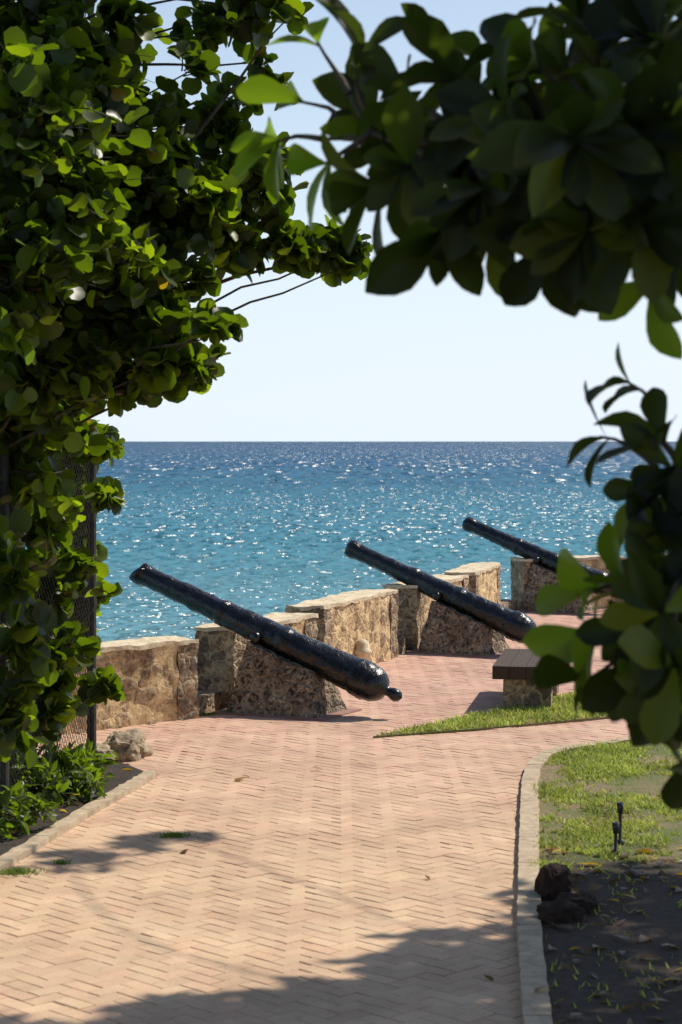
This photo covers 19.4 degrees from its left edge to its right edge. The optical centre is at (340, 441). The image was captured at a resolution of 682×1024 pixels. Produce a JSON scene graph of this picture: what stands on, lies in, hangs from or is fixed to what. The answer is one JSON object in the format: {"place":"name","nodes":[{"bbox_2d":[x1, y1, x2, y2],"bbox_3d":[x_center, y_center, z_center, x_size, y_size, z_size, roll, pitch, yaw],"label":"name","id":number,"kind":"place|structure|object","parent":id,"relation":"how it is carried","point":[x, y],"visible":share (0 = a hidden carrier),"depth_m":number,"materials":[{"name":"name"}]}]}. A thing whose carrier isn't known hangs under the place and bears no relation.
{"place":"outdoors","nodes":[
{"label":"outdoors","id":0,"kind":"place"},
{"bbox_2d":[0,608,681,1023],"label":"brick path","id":1,"kind":"structure","parent":0,"point":[324,900],"depth_m":11.93,"materials":[{"name":"ceramic"}]},
{"bbox_2d":[0,771,156,872],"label":"kerb","id":2,"kind":"structure","parent":1,"relation":"on","point":[32,845],"depth_m":13.52,"materials":[{"name":"concrete"}]},
{"bbox_2d":[0,710,236,876],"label":"weeds","id":3,"kind":"object","parent":1,"relation":"on","point":[13,871],"visible":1,"depth_m":12.28,"materials":[{"name":"green plant"}]},
{"bbox_2d":[129,563,401,720],"bbox_3d":[-0.758,1.911,19.334,2.946,1.404,0.843,0,0,26],"label":"cannon","id":4,"kind":"object","parent":1,"relation":"on","point":[285,672],"visible":1,"depth_m":19.03,"materials":[{"name":"black paint"}]},
{"bbox_2d":[10,759,681,1023],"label":"leaf litter","id":5,"kind":"object","parent":1,"relation":"on","point":[637,1001],"visible":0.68,"depth_m":10.55,"materials":[{"name":"brown plant"}]},
{"bbox_2d":[355,639,371,660],"bbox_3d":[0.240,2.422,22.750,0.220,0.355,0.220,0,0,0],"label":"stone bollard","id":6,"kind":"object","parent":1,"relation":"on","point":[363,651],"visible":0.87,"depth_m":22.68,"materials":[{"name":"beige stone"}]},
{"bbox_2d":[344,540,535,657],"bbox_3d":[1.267,1.937,24.811,2.871,1.357,0.842,0,0,34],"label":"cannon","id":7,"kind":"object","parent":1,"relation":"on","point":[462,621],"visible":0.96,"depth_m":24.48,"materials":[{"name":"black paint"}]},
{"bbox_2d":[492,649,557,707],"bbox_3d":[1.908,2.392,20.064,0.646,0.447,1.652,0,0,9],"label":"park bench","id":8,"kind":"object","parent":1,"relation":"on","point":[514,669],"visible":0.65,"depth_m":19.34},
{"bbox_2d":[462,517,611,614],"bbox_3d":[3.091,1.901,30.811,2.800,1.429,0.842,0,0,35],"label":"cannon","id":9,"kind":"object","parent":1,"relation":"on","point":[545,569],"visible":0.63,"depth_m":30.63,"materials":[{"name":"black paint"}]},
{"bbox_2d":[516,738,630,1023],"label":"kerb","id":10,"kind":"structure","parent":1,"relation":"on","point":[535,1007],"depth_m":10.98,"materials":[{"name":"concrete"}]},
{"bbox_2d":[85,0,681,440],"label":"sky","id":11,"kind":"structure","parent":0,"point":[314,361],"materials":[{"name":"white"}]},
{"bbox_2d":[96,441,675,641],"bbox_3d":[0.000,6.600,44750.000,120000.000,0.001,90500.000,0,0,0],"label":"sea","id":12,"kind":"structure","parent":0,"point":[234,522],"depth_m":182.91,"materials":[{"name":"blue liquid"}]},
{"bbox_2d":[373,691,607,737],"bbox_3d":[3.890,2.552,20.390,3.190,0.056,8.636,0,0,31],"label":"grass","id":13,"kind":"structure","parent":0,"point":[511,716],"depth_m":18.58,"materials":[{"name":"green plant"}]},
{"bbox_2d":[538,743,681,1023],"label":"lawn ground","id":14,"kind":"structure","parent":0,"point":[661,924],"depth_m":10.57,"materials":[{"name":"soil"}]},
{"bbox_2d":[230,0,681,809],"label":"almond tree","id":15,"kind":"object","parent":14,"relation":"on","point":[562,176],"visible":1,"depth_m":5.58,"materials":[{"name":"green plant"}]},
{"bbox_2d":[534,862,572,899],"bbox_3d":[1.201,2.509,11.302,0.213,0.262,0.222,0,0,2],"label":"rock","id":16,"kind":"object","parent":14,"relation":"on","point":[553,880],"visible":0.64,"depth_m":11.21,"materials":[{"name":"brown stone"}]},
{"bbox_2d":[536,899,585,923],"bbox_3d":[1.170,2.563,10.742,0.271,0.217,0.211,0,0,-28],"label":"rock","id":17,"kind":"object","parent":14,"relation":"on","point":[560,911],"visible":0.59,"depth_m":10.69,"materials":[{"name":"brown stone"}]},
{"bbox_2d":[557,891,599,913],"bbox_3d":[1.297,2.575,11.004,0.249,0.198,0.278,0,0,18],"label":"rock","id":18,"kind":"object","parent":14,"relation":"on","point":[587,901],"visible":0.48,"depth_m":10.93,"materials":[{"name":"brown stone"}]},
{"bbox_2d":[528,736,681,1023],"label":"grass","id":19,"kind":"structure","parent":14,"relation":"on","point":[601,769],"depth_m":14.02,"materials":[{"name":"green plant"}]},
{"bbox_2d":[611,821,620,854],"bbox_3d":[1.710,2.470,12.450,0.060,0.200,0.060,0,0,0],"label":"garden spike light","id":20,"kind":"object","parent":14,"relation":"on","point":[615,826],"visible":1,"depth_m":12.44,"materials":[{"name":"black metal"}]},
{"bbox_2d":[616,801,624,844],"bbox_3d":[1.780,2.435,12.750,0.060,0.270,0.060,0,0,0],"label":"garden spike light","id":21,"kind":"object","parent":14,"relation":"on","point":[620,805],"visible":0.94,"depth_m":12.74,"materials":[{"name":"black metal"}]},
{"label":"ground","id":22,"kind":"structure","parent":0,"visible":0},
{"bbox_2d":[0,757,142,855],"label":"planting bed","id":23,"kind":"object","parent":22,"relation":"on","point":[7,845],"visible":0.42,"depth_m":14.00,"materials":[{"name":"soil"}]},
{"bbox_2d":[0,432,95,793],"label":"chain link fence","id":24,"kind":"object","parent":23,"relation":"on","point":[90,601],"visible":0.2,"depth_m":15.27,"materials":[{"name":"grey metal"}]},
{"bbox_2d":[0,732,118,838],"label":"flowering shrub","id":25,"kind":"object","parent":23,"relation":"on","point":[79,769],"visible":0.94,"depth_m":14.11,"materials":[{"name":"green plant"}]},
{"bbox_2d":[0,0,372,785],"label":"sea grape tree","id":26,"kind":"object","parent":23,"relation":"on","point":[114,208],"visible":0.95,"depth_m":12.94,"materials":[{"name":"green plant"}]},
{"bbox_2d":[83,743,116,758],"bbox_3d":[-2.013,2.556,16.211,0.394,0.207,0.444,0,0,-36],"label":"rock","id":27,"kind":"object","parent":22,"relation":"on","point":[102,748],"visible":0.26,"depth_m":16.14,"materials":[{"name":"stone"}]},
{"bbox_2d":[103,729,152,761],"bbox_3d":[-1.768,2.529,16.449,0.359,0.302,0.479,0,0,16],"label":"rock","id":28,"kind":"object","parent":22,"relation":"on","point":[129,745],"visible":0.73,"depth_m":16.31,"materials":[{"name":"stone"}]},
{"bbox_2d":[197,689,224,716],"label":"embrasure sill","id":29,"kind":"structure","parent":22,"relation":"on","point":[209,700],"depth_m":19.34,"materials":[{"name":"beige stone"}]},
{"bbox_2d":[38,671,514,1010],"bbox_3d":[1.460,2.607,17.950,10.080,0.001,27.900,0,0,0],"label":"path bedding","id":30,"kind":"object","parent":22,"relation":"on","point":[241,1001],"visible":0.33,"depth_m":9.49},
{"bbox_2d":[41,559,610,734],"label":"stone parapet wall","id":31,"kind":"structure","parent":22,"relation":"on","point":[148,676],"depth_m":18.55,"materials":[{"name":"beige stone"}]},
{"bbox_2d":[99,636,198,651],"bbox_3d":[-2.623,1.880,17.855,3.188,0.082,0.476,0,0,-44],"label":"cap","id":32,"kind":"object","parent":31,"relation":"on","point":[142,642],"visible":0.5,"depth_m":18.52,"materials":[{"name":"beige stone"}]},
{"bbox_2d":[176,643,199,720],"bbox_3d":[-1.589,2.258,18.869,0.283,0.766,0.476,0,0,-44],"label":"quoin","id":33,"kind":"object","parent":31,"relation":"attached to","point":[188,660],"visible":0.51,"depth_m":18.71,"materials":[{"name":"beige stone"}]},
{"bbox_2d":[197,630,245,708],"bbox_3d":[-1.180,2.238,19.702,0.470,0.808,0.270,0,0,27],"label":"quoin","id":34,"kind":"object","parent":31,"relation":"attached to","point":[220,655],"visible":0.59,"depth_m":19.58,"materials":[{"name":"grey stone"}]},
{"bbox_2d":[195,612,316,633],"bbox_3d":[-0.842,1.840,20.339,0.480,0.073,1.734,0,0,28],"label":"cap","id":35,"kind":"object","parent":31,"relation":"on","point":[282,618],"visible":0.53,"depth_m":20.53,"materials":[{"name":"beige stone"}]},
{"bbox_2d":[298,618,317,639],"bbox_3d":[-0.499,2.242,20.987,0.473,0.808,0.275,0,0,27],"label":"quoin","id":36,"kind":"object","parent":31,"relation":"attached to","point":[310,628],"visible":0.16,"depth_m":20.88,"materials":[{"name":"beige stone"}]},
{"bbox_2d":[286,607,332,645],"bbox_3d":[-0.350,2.220,21.884,0.477,0.829,0.273,0,0,21],"label":"quoin","id":37,"kind":"object","parent":31,"relation":"attached to","point":[324,621],"visible":0.23,"depth_m":21.75,"materials":[{"name":"beige stone"}]},
{"bbox_2d":[285,589,396,609],"bbox_3d":[0.035,1.808,22.970,0.487,0.078,2.587,0,0,20],"label":"cap","id":38,"kind":"object","parent":31,"relation":"on","point":[344,598],"visible":1,"depth_m":22.69,"materials":[{"name":"beige stone"}]},
{"bbox_2d":[390,592,398,658],"bbox_3d":[0.439,2.227,24.061,0.476,0.838,0.282,0,0,19],"label":"quoin","id":39,"kind":"object","parent":31,"relation":"attached to","point":[394,653],"visible":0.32,"depth_m":23.96,"materials":[{"name":"beige stone"}]},
{"bbox_2d":[383,574,467,589],"bbox_3d":[1.119,1.819,25.976,0.493,0.078,2.178,0,0,20],"label":"cap","id":40,"kind":"object","parent":31,"relation":"on","point":[447,578],"visible":0.51,"depth_m":26.03,"materials":[{"name":"beige stone"}]},
{"bbox_2d":[462,577,468,589],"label":"quoin","id":41,"kind":"object","parent":31,"relation":"attached to","point":[465,581],"visible":0.09,"depth_m":26.77,"materials":[{"name":"beige stone"}]},
{"bbox_2d":[444,563,500,576],"bbox_3d":[1.880,1.821,28.502,0.485,0.088,2.207,0,0,13],"label":"cap","id":42,"kind":"object","parent":31,"relation":"on","point":[472,568],"visible":1,"depth_m":28.18,"materials":[{"name":"beige stone"}]},
{"bbox_2d":[468,574,479,594],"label":"quoin","id":43,"kind":"object","parent":31,"relation":"attached to","point":[473,585],"visible":0.2,"depth_m":27.42,"materials":[{"name":"beige stone"}]},
{"bbox_2d":[510,559,533,608],"bbox_3d":[2.834,2.229,30.937,0.275,0.828,0.472,0,0,-20],"label":"quoin","id":44,"kind":"object","parent":31,"relation":"attached to","point":[520,574],"visible":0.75,"depth_m":30.82,"materials":[{"name":"grey stone"}]},
{"bbox_2d":[510,555,626,560],"bbox_3d":[3.546,1.818,31.199,1.811,0.076,0.475,0,0,-20],"label":"cap","id":45,"kind":"object","parent":31,"relation":"on","point":[576,557],"visible":0.53,"depth_m":31.04,"materials":[{"name":"beige stone"}]},
{"bbox_2d":[611,558,623,601],"bbox_3d":[4.265,2.231,31.456,0.268,0.822,0.468,0,0,-20],"label":"quoin","id":46,"kind":"object","parent":31,"relation":"attached to","point":[616,599],"visible":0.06,"depth_m":31.23,"materials":[{"name":"stone"}]},
{"bbox_2d":[397,637,408,653],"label":"embrasure sill","id":47,"kind":"structure","parent":22,"relation":"on","point":[402,644],"depth_m":24.70,"materials":[{"name":"grey stone"}]},
{"bbox_2d":[384,587,423,650],"bbox_3d":[0.787,2.232,25.088,0.477,0.830,0.280,0,0,21],"label":"quoin","id":48,"kind":"object","parent":22,"relation":"on","point":[410,616],"visible":0.52,"depth_m":24.95,"materials":[{"name":"grey stone"}]},
{"bbox_2d":[496,565,500,603],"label":"quoin","id":49,"kind":"object","parent":22,"relation":"on","point":[498,593],"visible":0.1,"depth_m":29.31,"materials":[{"name":"beige stone"}]},
{"bbox_2d":[500,599,516,610],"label":"embrasure sill","id":50,"kind":"structure","parent":22,"relation":"on","point":[509,604],"depth_m":30.52,"materials":[{"name":"beige stone"}]}
]}

